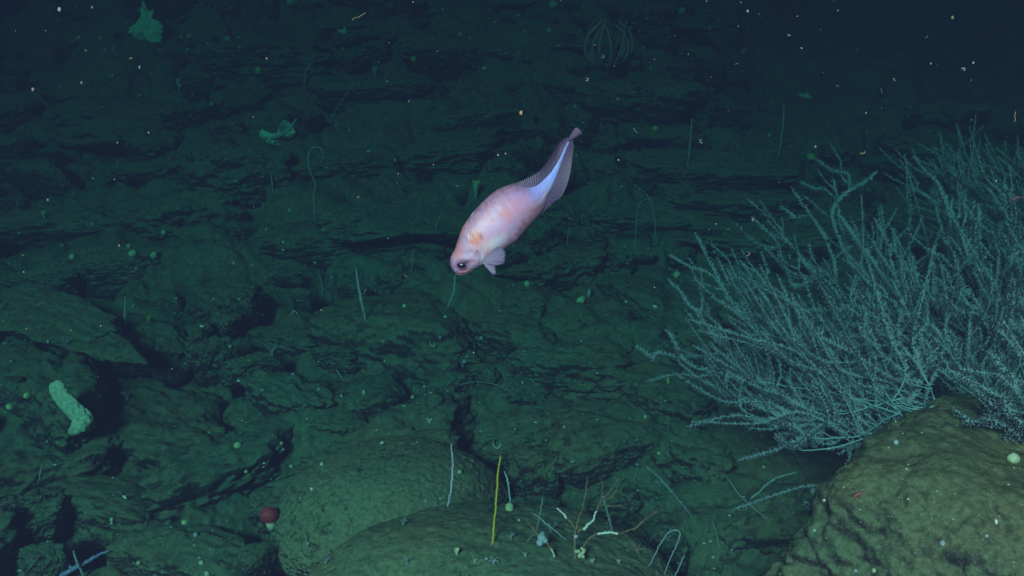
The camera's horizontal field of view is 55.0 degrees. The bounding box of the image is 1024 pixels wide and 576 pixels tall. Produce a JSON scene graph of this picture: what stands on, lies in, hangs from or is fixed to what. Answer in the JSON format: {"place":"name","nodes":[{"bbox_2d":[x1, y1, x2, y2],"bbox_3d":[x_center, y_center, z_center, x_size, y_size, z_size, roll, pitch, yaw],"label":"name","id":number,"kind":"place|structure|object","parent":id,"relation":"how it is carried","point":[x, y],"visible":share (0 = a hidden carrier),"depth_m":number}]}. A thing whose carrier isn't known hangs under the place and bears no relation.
{"place":"outdoors","nodes":[
{"label":"outdoors","id":0,"kind":"place"},
{"bbox_2d":[0,0,1023,575],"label":"seabed","id":1,"kind":"structure","parent":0,"point":[782,68],"depth_m":4.81},
{"bbox_2d":[0,506,20,575],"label":"rock","id":2,"kind":"object","parent":1,"relation":"on","point":[10,534],"visible":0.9,"depth_m":2.62},
{"bbox_2d":[0,376,25,416],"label":"rock","id":3,"kind":"object","parent":1,"relation":"on","point":[9,391],"visible":0.58,"depth_m":3.27},
{"bbox_2d":[0,102,43,133],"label":"rock","id":4,"kind":"object","parent":1,"relation":"on","point":[13,117],"visible":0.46,"depth_m":5.21},
{"bbox_2d":[0,136,43,159],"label":"rock","id":5,"kind":"object","parent":1,"relation":"on","point":[23,147],"visible":0.59,"depth_m":4.95},
{"bbox_2d":[0,487,64,519],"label":"rock","id":6,"kind":"object","parent":1,"relation":"on","point":[24,502],"visible":0.58,"depth_m":2.79},
{"bbox_2d":[3,157,79,200],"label":"rock","id":7,"kind":"object","parent":1,"relation":"on","point":[28,178],"visible":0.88,"depth_m":4.67},
{"bbox_2d":[16,540,67,575],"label":"rock","id":8,"kind":"object","parent":1,"relation":"on","point":[41,559],"visible":0.99,"depth_m":2.61},
{"bbox_2d":[17,493,69,547],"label":"rock","id":9,"kind":"object","parent":1,"relation":"on","point":[47,517],"visible":0.77,"depth_m":2.73},
{"bbox_2d":[0,272,86,295],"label":"rock","id":10,"kind":"object","parent":1,"relation":"on","point":[73,283],"visible":0.45,"depth_m":3.85},
{"bbox_2d":[55,242,170,297],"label":"rock","id":11,"kind":"object","parent":10,"relation":"on","point":[105,270],"visible":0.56,"depth_m":3.92},
{"bbox_2d":[0,432,123,498],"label":"rock","id":12,"kind":"object","parent":1,"relation":"on","point":[20,470],"visible":0.4,"depth_m":2.95},
{"bbox_2d":[17,352,111,453],"bbox_3d":[-1.440,0.379,3.192,0.272,0.224,0.499,-19,31,-36],"label":"rock","id":13,"kind":"object","parent":12,"relation":"on","point":[45,418],"visible":0.8,"depth_m":3.09},
{"bbox_2d":[49,380,93,435],"bbox_3d":[-1.321,0.367,2.938,0.127,0.182,0.050,4,22,10],"label":"knobbly sponge","id":14,"kind":"object","parent":13,"relation":"on","point":[76,412],"visible":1,"depth_m":2.93},
{"bbox_2d":[0,205,123,250],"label":"rock","id":15,"kind":"object","parent":1,"relation":"on","point":[61,223],"visible":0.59,"depth_m":4.24},
{"bbox_2d":[50,40,78,62],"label":"rock","id":16,"kind":"object","parent":1,"relation":"on","point":[59,54],"visible":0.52,"depth_m":5.86},
{"bbox_2d":[0,282,150,366],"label":"rock","id":17,"kind":"object","parent":1,"relation":"on","point":[56,315],"visible":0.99,"depth_m":3.34},
{"bbox_2d":[44,474,157,561],"bbox_3d":[-1.177,0.665,2.887,0.460,0.192,0.257,8,18,13],"label":"rock","id":18,"kind":"object","parent":1,"relation":"on","point":[102,506],"visible":0.38,"depth_m":2.80},
{"bbox_2d":[57,310,188,379],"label":"rock","id":19,"kind":"object","parent":1,"relation":"on","point":[167,340],"visible":0.3,"depth_m":3.44},
{"bbox_2d":[42,94,222,152],"bbox_3d":[-1.632,-0.777,5.137,1.629,0.312,0.560,4,31,4],"label":"rock","id":20,"kind":"object","parent":1,"relation":"on","point":[80,123],"visible":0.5,"depth_m":5.05},
{"bbox_2d":[128,1,163,51],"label":"lobed sponge","id":21,"kind":"object","parent":1,"relation":"on","point":[147,26],"visible":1,"depth_m":5.54},
{"bbox_2d":[117,123,183,161],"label":"rock","id":22,"kind":"object","parent":1,"relation":"on","point":[141,143],"visible":0.56,"depth_m":4.75},
{"bbox_2d":[121,0,197,23],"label":"rock","id":23,"kind":"object","parent":1,"relation":"on","point":[163,10],"visible":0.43,"depth_m":5.81},
{"bbox_2d":[147,290,184,319],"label":"rock","id":24,"kind":"object","parent":1,"relation":"on","point":[164,299],"visible":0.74,"depth_m":3.73},
{"bbox_2d":[101,378,231,472],"bbox_3d":[-1.115,0.512,3.221,0.661,0.306,0.380,13,25,29],"label":"rock","id":25,"kind":"object","parent":1,"relation":"on","point":[155,440],"visible":0.45,"depth_m":3.15},
{"bbox_2d":[107,137,234,187],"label":"rock","id":26,"kind":"object","parent":1,"relation":"on","point":[168,166],"visible":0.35,"depth_m":4.47},
{"bbox_2d":[151,361,191,384],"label":"rock","id":27,"kind":"object","parent":1,"relation":"on","point":[165,372],"visible":0.96,"depth_m":3.37},
{"bbox_2d":[105,520,251,575],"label":"rock","id":28,"kind":"object","parent":1,"relation":"on","point":[172,551],"visible":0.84,"depth_m":2.67},
{"bbox_2d":[113,190,247,242],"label":"rock","id":29,"kind":"object","parent":1,"relation":"on","point":[146,219],"visible":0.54,"depth_m":4.18},
{"bbox_2d":[159,102,218,133],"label":"rock","id":30,"kind":"object","parent":1,"relation":"on","point":[182,119],"visible":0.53,"depth_m":4.90},
{"bbox_2d":[184,319,212,347],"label":"rock","id":31,"kind":"object","parent":1,"relation":"on","point":[195,332],"visible":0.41,"depth_m":3.54},
{"bbox_2d":[181,298,218,324],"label":"rock","id":32,"kind":"object","parent":1,"relation":"on","point":[199,309],"visible":0.64,"depth_m":3.67},
{"bbox_2d":[184,335,238,387],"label":"rock","id":33,"kind":"object","parent":1,"relation":"on","point":[206,354],"visible":0.79,"depth_m":3.40},
{"bbox_2d":[138,416,294,521],"bbox_3d":[-0.882,0.584,3.015,0.558,0.256,0.307,-22,27,-37],"label":"rock","id":34,"kind":"object","parent":1,"relation":"on","point":[168,493],"visible":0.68,"depth_m":2.90},
{"bbox_2d":[160,277,283,325],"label":"rock","id":35,"kind":"object","parent":1,"relation":"on","point":[208,291],"visible":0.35,"depth_m":3.88},
{"bbox_2d":[210,309,244,336],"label":"rock","id":36,"kind":"object","parent":1,"relation":"on","point":[221,318],"visible":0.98,"depth_m":3.61},
{"bbox_2d":[172,142,292,208],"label":"rock","id":37,"kind":"object","parent":1,"relation":"on","point":[248,168],"visible":0.81,"depth_m":4.28},
{"bbox_2d":[208,87,270,116],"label":"rock","id":38,"kind":"object","parent":1,"relation":"on","point":[226,98],"visible":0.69,"depth_m":5.10},
{"bbox_2d":[223,287,261,323],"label":"rock","id":39,"kind":"object","parent":1,"relation":"on","point":[247,305],"visible":0.84,"depth_m":3.70},
{"bbox_2d":[217,351,279,387],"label":"rock","id":40,"kind":"object","parent":1,"relation":"on","point":[231,372],"visible":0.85,"depth_m":3.37},
{"bbox_2d":[234,540,283,575],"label":"rock","id":41,"kind":"object","parent":1,"relation":"on","point":[257,559],"visible":0.89,"depth_m":2.60},
{"bbox_2d":[189,37,334,93],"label":"rock","id":42,"kind":"object","parent":1,"relation":"on","point":[286,63],"visible":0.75,"depth_m":5.36},
{"bbox_2d":[246,487,280,534],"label":"rock","id":43,"kind":"object","parent":1,"relation":"on","point":[259,498],"visible":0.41,"depth_m":2.76},
{"bbox_2d":[259,118,297,144],"bbox_3d":[-1.126,-0.740,4.738,0.193,0.152,0.086,0,9,0],"label":"frilly sponge","id":44,"kind":"object","parent":1,"relation":"on","point":[286,132],"visible":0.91,"depth_m":4.74},
{"bbox_2d":[246,326,316,360],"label":"rock","id":45,"kind":"object","parent":1,"relation":"on","point":[258,338],"visible":0.68,"depth_m":3.61},
{"bbox_2d":[269,271,303,285],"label":"rock","id":46,"kind":"object","parent":1,"relation":"on","point":[285,278],"visible":1,"depth_m":3.88},
{"bbox_2d":[240,368,334,417],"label":"rock","id":47,"kind":"object","parent":1,"relation":"on","point":[283,391],"visible":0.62,"depth_m":3.18},
{"bbox_2d":[278,110,324,133],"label":"rock","id":48,"kind":"object","parent":1,"relation":"on","point":[312,121],"visible":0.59,"depth_m":4.90},
{"bbox_2d":[289,287,317,308],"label":"rock","id":49,"kind":"object","parent":1,"relation":"on","point":[306,298],"visible":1,"depth_m":3.77},
{"bbox_2d":[309,345,357,373],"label":"rock","id":50,"kind":"object","parent":1,"relation":"on","point":[331,358],"visible":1,"depth_m":3.43},
{"bbox_2d":[306,416,366,436],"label":"rock","id":51,"kind":"object","parent":1,"relation":"on","point":[339,426],"visible":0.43,"depth_m":3.04},
{"bbox_2d":[259,220,417,271],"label":"rock","id":52,"kind":"object","parent":1,"relation":"on","point":[301,245],"visible":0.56,"depth_m":4.01},
{"bbox_2d":[315,18,364,35],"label":"rock","id":53,"kind":"object","parent":1,"relation":"on","point":[327,26],"visible":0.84,"depth_m":5.64},
{"bbox_2d":[287,149,399,182],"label":"rock","id":54,"kind":"object","parent":1,"relation":"on","point":[352,164],"visible":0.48,"depth_m":4.43},
{"bbox_2d":[336,277,369,299],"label":"rock","id":55,"kind":"object","parent":1,"relation":"on","point":[346,287],"visible":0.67,"depth_m":3.81},
{"bbox_2d":[264,395,460,507],"bbox_3d":[-0.421,0.538,2.928,0.678,0.243,0.294,-12,25,-28],"label":"rock","id":56,"kind":"object","parent":1,"relation":"on","point":[390,421],"visible":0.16,"depth_m":2.97},
{"bbox_2d":[332,373,408,419],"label":"rock","id":57,"kind":"object","parent":1,"relation":"on","point":[379,396],"visible":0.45,"depth_m":3.19},
{"bbox_2d":[313,73,449,114],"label":"rock","id":58,"kind":"object","parent":1,"relation":"on","point":[397,87],"visible":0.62,"depth_m":5.03},
{"bbox_2d":[270,435,508,575],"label":"boulder","id":59,"kind":"object","parent":1,"relation":"on","point":[358,487],"visible":0.62,"depth_m":2.56},
{"bbox_2d":[260,506,278,531],"bbox_3d":[-0.641,0.613,2.602,0.049,0.077,0.047,0,22,0],"label":"pompom anemone","id":60,"kind":"object","parent":59,"relation":"on","point":[269,515],"visible":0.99,"depth_m":2.58},
{"bbox_2d":[305,290,479,382],"bbox_3d":[-0.419,0.213,3.615,0.669,0.366,0.490,3,17,10],"label":"rock","id":61,"kind":"object","parent":1,"relation":"on","point":[411,331],"visible":0.62,"depth_m":3.44},
{"bbox_2d":[314,203,472,246],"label":"rock","id":62,"kind":"object","parent":1,"relation":"on","point":[394,220],"visible":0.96,"depth_m":4.00},
{"bbox_2d":[374,260,412,294],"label":"rock","id":63,"kind":"object","parent":1,"relation":"on","point":[390,277],"visible":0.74,"depth_m":3.85},
{"bbox_2d":[413,242,448,259],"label":"rock","id":64,"kind":"object","parent":1,"relation":"on","point":[438,251],"visible":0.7,"depth_m":4.04},
{"bbox_2d":[422,223,464,246],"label":"rock","id":65,"kind":"object","parent":1,"relation":"on","point":[449,239],"visible":0.3,"depth_m":4.08},
{"bbox_2d":[413,384,478,450],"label":"rock","id":66,"kind":"object","parent":1,"relation":"on","point":[465,424],"visible":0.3,"depth_m":3.11},
{"bbox_2d":[395,126,504,180],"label":"rock","id":67,"kind":"object","parent":1,"relation":"on","point":[452,151],"visible":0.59,"depth_m":4.70},
{"bbox_2d":[427,370,475,391],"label":"rock","id":68,"kind":"object","parent":1,"relation":"on","point":[448,378],"visible":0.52,"depth_m":3.26},
{"bbox_2d":[396,29,515,82],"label":"rock","id":69,"kind":"object","parent":1,"relation":"on","point":[456,56],"visible":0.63,"depth_m":5.33},
{"bbox_2d":[412,101,539,144],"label":"rock","id":70,"kind":"object","parent":1,"relation":"on","point":[470,115],"visible":0.62,"depth_m":4.93},
{"bbox_2d":[467,363,502,387],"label":"rock","id":71,"kind":"object","parent":1,"relation":"on","point":[478,372],"visible":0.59,"depth_m":3.30},
{"bbox_2d":[307,502,676,575],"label":"boulder","id":72,"kind":"object","parent":1,"relation":"on","point":[429,540],"visible":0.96,"depth_m":2.25},
{"bbox_2d":[525,477,657,557],"bbox_3d":[0.175,0.512,2.242,0.296,0.173,0.129,-6,23,-15],"label":"dead twig coral","id":73,"kind":"object","parent":72,"relation":"on","point":[585,528],"visible":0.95,"depth_m":2.22},
{"bbox_2d":[479,156,528,179],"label":"rock","id":74,"kind":"object","parent":1,"relation":"on","point":[513,166],"visible":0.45,"depth_m":4.51},
{"bbox_2d":[495,245,523,267],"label":"rock","id":75,"kind":"object","parent":1,"relation":"on","point":[513,254],"visible":0.59,"depth_m":4.02},
{"bbox_2d":[1,0,1022,575],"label":"shell grit","id":76,"kind":"object","parent":1,"relation":"on","point":[499,310],"visible":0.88,"depth_m":3.47},
{"bbox_2d":[494,145,530,166],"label":"rock","id":77,"kind":"object","parent":1,"relation":"on","point":[521,153],"visible":0.56,"depth_m":4.70},
{"bbox_2d":[469,408,557,474],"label":"rock","id":78,"kind":"object","parent":1,"relation":"on","point":[507,430],"visible":0.48,"depth_m":3.03},
{"bbox_2d":[503,446,561,499],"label":"rock","id":79,"kind":"object","parent":1,"relation":"on","point":[534,469],"visible":0.73,"depth_m":2.86},
{"bbox_2d":[509,495,560,506],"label":"rock","id":80,"kind":"object","parent":1,"relation":"on","point":[538,499],"visible":0.1,"depth_m":2.76},
{"bbox_2d":[527,136,549,169],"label":"rock","id":81,"kind":"object","parent":1,"relation":"on","point":[538,150],"visible":0.82,"depth_m":4.71},
{"bbox_2d":[526,217,554,254],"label":"rock","id":82,"kind":"object","parent":1,"relation":"on","point":[539,231],"visible":0.98,"depth_m":4.12},
{"bbox_2d":[519,197,585,245],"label":"rock","id":83,"kind":"object","parent":1,"relation":"on","point":[562,209],"visible":0.34,"depth_m":4.19},
{"bbox_2d":[545,153,587,186],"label":"rock","id":84,"kind":"object","parent":1,"relation":"on","point":[580,178],"visible":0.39,"depth_m":4.54},
{"bbox_2d":[505,341,634,402],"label":"rock","id":85,"kind":"object","parent":1,"relation":"on","point":[556,370],"visible":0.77,"depth_m":3.25},
{"bbox_2d":[556,106,595,143],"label":"rock","id":86,"kind":"object","parent":1,"relation":"on","point":[568,125],"visible":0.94,"depth_m":4.94},
{"bbox_2d":[541,409,658,489],"bbox_3d":[0.325,0.492,3.006,0.481,0.193,0.272,-6,30,-8],"label":"rock","id":87,"kind":"object","parent":1,"relation":"on","point":[587,442],"visible":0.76,"depth_m":2.92},
{"bbox_2d":[583,13,633,68],"bbox_3d":[0.525,-1.340,5.335,0.283,0.301,0.248,0,22,0],"label":"brisingid sea star","id":88,"kind":"object","parent":1,"relation":"on","point":[591,58],"visible":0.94,"depth_m":5.31},
{"bbox_2d":[586,487,643,527],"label":"rock","id":89,"kind":"object","parent":1,"relation":"on","point":[627,514],"visible":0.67,"depth_m":2.76},
{"bbox_2d":[614,149,644,168],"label":"rock","id":90,"kind":"object","parent":1,"relation":"on","point":[626,157],"visible":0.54,"depth_m":4.64},
{"bbox_2d":[629,174,655,194],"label":"rock","id":91,"kind":"object","parent":1,"relation":"on","point":[643,183],"visible":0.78,"depth_m":4.50},
{"bbox_2d":[615,122,680,150],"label":"rock","id":92,"kind":"object","parent":1,"relation":"on","point":[628,137],"visible":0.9,"depth_m":4.83},
{"bbox_2d":[618,359,719,431],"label":"rock","id":93,"kind":"object","parent":1,"relation":"on","point":[686,403],"visible":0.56,"depth_m":3.11},
{"bbox_2d":[646,526,692,575],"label":"rock","id":94,"kind":"object","parent":1,"relation":"on","point":[666,549],"visible":0.53,"depth_m":2.62},
{"bbox_2d":[663,236,697,275],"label":"rock","id":95,"kind":"object","parent":1,"relation":"on","point":[672,266],"visible":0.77,"depth_m":4.00},
{"bbox_2d":[652,302,727,378],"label":"rock","id":96,"kind":"object","parent":1,"relation":"on","point":[672,320],"visible":0.48,"depth_m":3.38},
{"bbox_2d":[650,420,737,484],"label":"rock","id":97,"kind":"object","parent":1,"relation":"on","point":[681,453],"visible":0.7,"depth_m":2.89},
{"bbox_2d":[687,99,723,132],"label":"rock","id":98,"kind":"object","parent":1,"relation":"on","point":[705,114],"visible":0.48,"depth_m":5.13},
{"bbox_2d":[620,147,799,194],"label":"rock","id":99,"kind":"object","parent":1,"relation":"on","point":[707,171],"visible":0.72,"depth_m":4.57},
{"bbox_2d":[665,191,815,223],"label":"rock","id":100,"kind":"object","parent":1,"relation":"on","point":[737,207],"visible":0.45,"depth_m":4.36},
{"bbox_2d":[675,223,841,274],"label":"rock","id":101,"kind":"object","parent":1,"relation":"on","point":[728,242],"visible":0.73,"depth_m":3.97},
{"bbox_2d":[721,481,813,557],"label":"rock","id":102,"kind":"object","parent":1,"relation":"on","point":[779,524],"visible":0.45,"depth_m":2.65},
{"bbox_2d":[716,292,836,368],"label":"rock","id":103,"kind":"object","parent":1,"relation":"on","point":[721,311],"visible":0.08,"depth_m":3.52},
{"bbox_2d":[786,179,823,196],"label":"rock","id":104,"kind":"object","parent":1,"relation":"on","point":[801,189],"visible":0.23,"depth_m":4.66},
{"bbox_2d":[815,166,850,189],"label":"rock","id":105,"kind":"object","parent":1,"relation":"on","point":[827,175],"visible":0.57,"depth_m":4.83},
{"bbox_2d":[818,133,858,167],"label":"rock","id":106,"kind":"object","parent":1,"relation":"on","point":[844,152],"visible":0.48,"depth_m":4.99},
{"bbox_2d":[820,207,878,230],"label":"rock","id":107,"kind":"object","parent":1,"relation":"on","point":[868,214],"visible":0.33,"depth_m":4.38},
{"bbox_2d":[839,180,886,208],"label":"rock","id":108,"kind":"object","parent":1,"relation":"on","point":[870,192],"visible":0.58,"depth_m":4.64},
{"bbox_2d":[858,154,905,183],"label":"rock","id":109,"kind":"object","parent":1,"relation":"on","point":[882,164],"visible":0.84,"depth_m":4.91},
{"bbox_2d":[758,393,1023,575],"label":"boulder","id":110,"kind":"object","parent":1,"relation":"on","point":[866,538],"visible":0.95,"depth_m":1.61},
{"bbox_2d":[634,187,978,509],"bbox_3d":[0.755,0.056,2.524,0.825,0.611,1.228,10,24,24],"label":"bottlebrush coral","id":111,"kind":"object","parent":110,"relation":"on","point":[814,370],"visible":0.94,"depth_m":2.26},
{"bbox_2d":[755,143,1023,419],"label":"bottlebrush coral","id":112,"kind":"object","parent":110,"relation":"on","point":[995,291],"visible":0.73,"depth_m":2.38},
{"bbox_2d":[944,312,1023,443],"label":"bottlebrush coral","id":113,"kind":"object","parent":110,"relation":"on","point":[997,418],"visible":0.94,"depth_m":1.78},
{"bbox_2d":[868,201,918,223],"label":"rock","id":114,"kind":"object","parent":1,"relation":"on","point":[888,209],"visible":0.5,"depth_m":4.46},
{"bbox_2d":[871,216,923,239],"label":"rock","id":115,"kind":"object","parent":1,"relation":"on","point":[896,222],"visible":0.38,"depth_m":4.35},
{"bbox_2d":[879,232,963,260],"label":"rock","id":116,"kind":"object","parent":1,"relation":"on","point":[917,250],"visible":0.2,"depth_m":4.15},
{"bbox_2d":[903,145,957,187],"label":"rock","id":117,"kind":"object","parent":1,"relation":"on","point":[921,153],"visible":0.29,"depth_m":4.87},
{"bbox_2d":[912,168,963,202],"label":"rock","id":118,"kind":"object","parent":1,"relation":"on","point":[925,185],"visible":0.34,"depth_m":4.72},
{"bbox_2d":[901,99,992,142],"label":"rock","id":119,"kind":"object","parent":1,"relation":"on","point":[951,114],"visible":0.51,"depth_m":5.23},
{"bbox_2d":[878,115,1023,298],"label":"bottlebrush coral","id":120,"kind":"object","parent":1,"relation":"on","point":[949,179],"visible":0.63,"depth_m":3.17},
{"bbox_2d":[935,138,991,169],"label":"rock","id":121,"kind":"object","parent":1,"relation":"on","point":[953,142],"visible":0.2,"depth_m":4.98},
{"bbox_2d":[993,117,1023,146],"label":"rock","id":122,"kind":"object","parent":1,"relation":"on","point":[1011,129],"visible":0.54,"depth_m":5.32},
{"bbox_2d":[450,128,581,274],"bbox_3d":[0.017,-0.101,1.210,0.183,0.167,0.076,-13,25,-29],"label":"deep sea fish","id":123,"kind":"object","parent":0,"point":[499,221],"visible":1,"depth_m":1.20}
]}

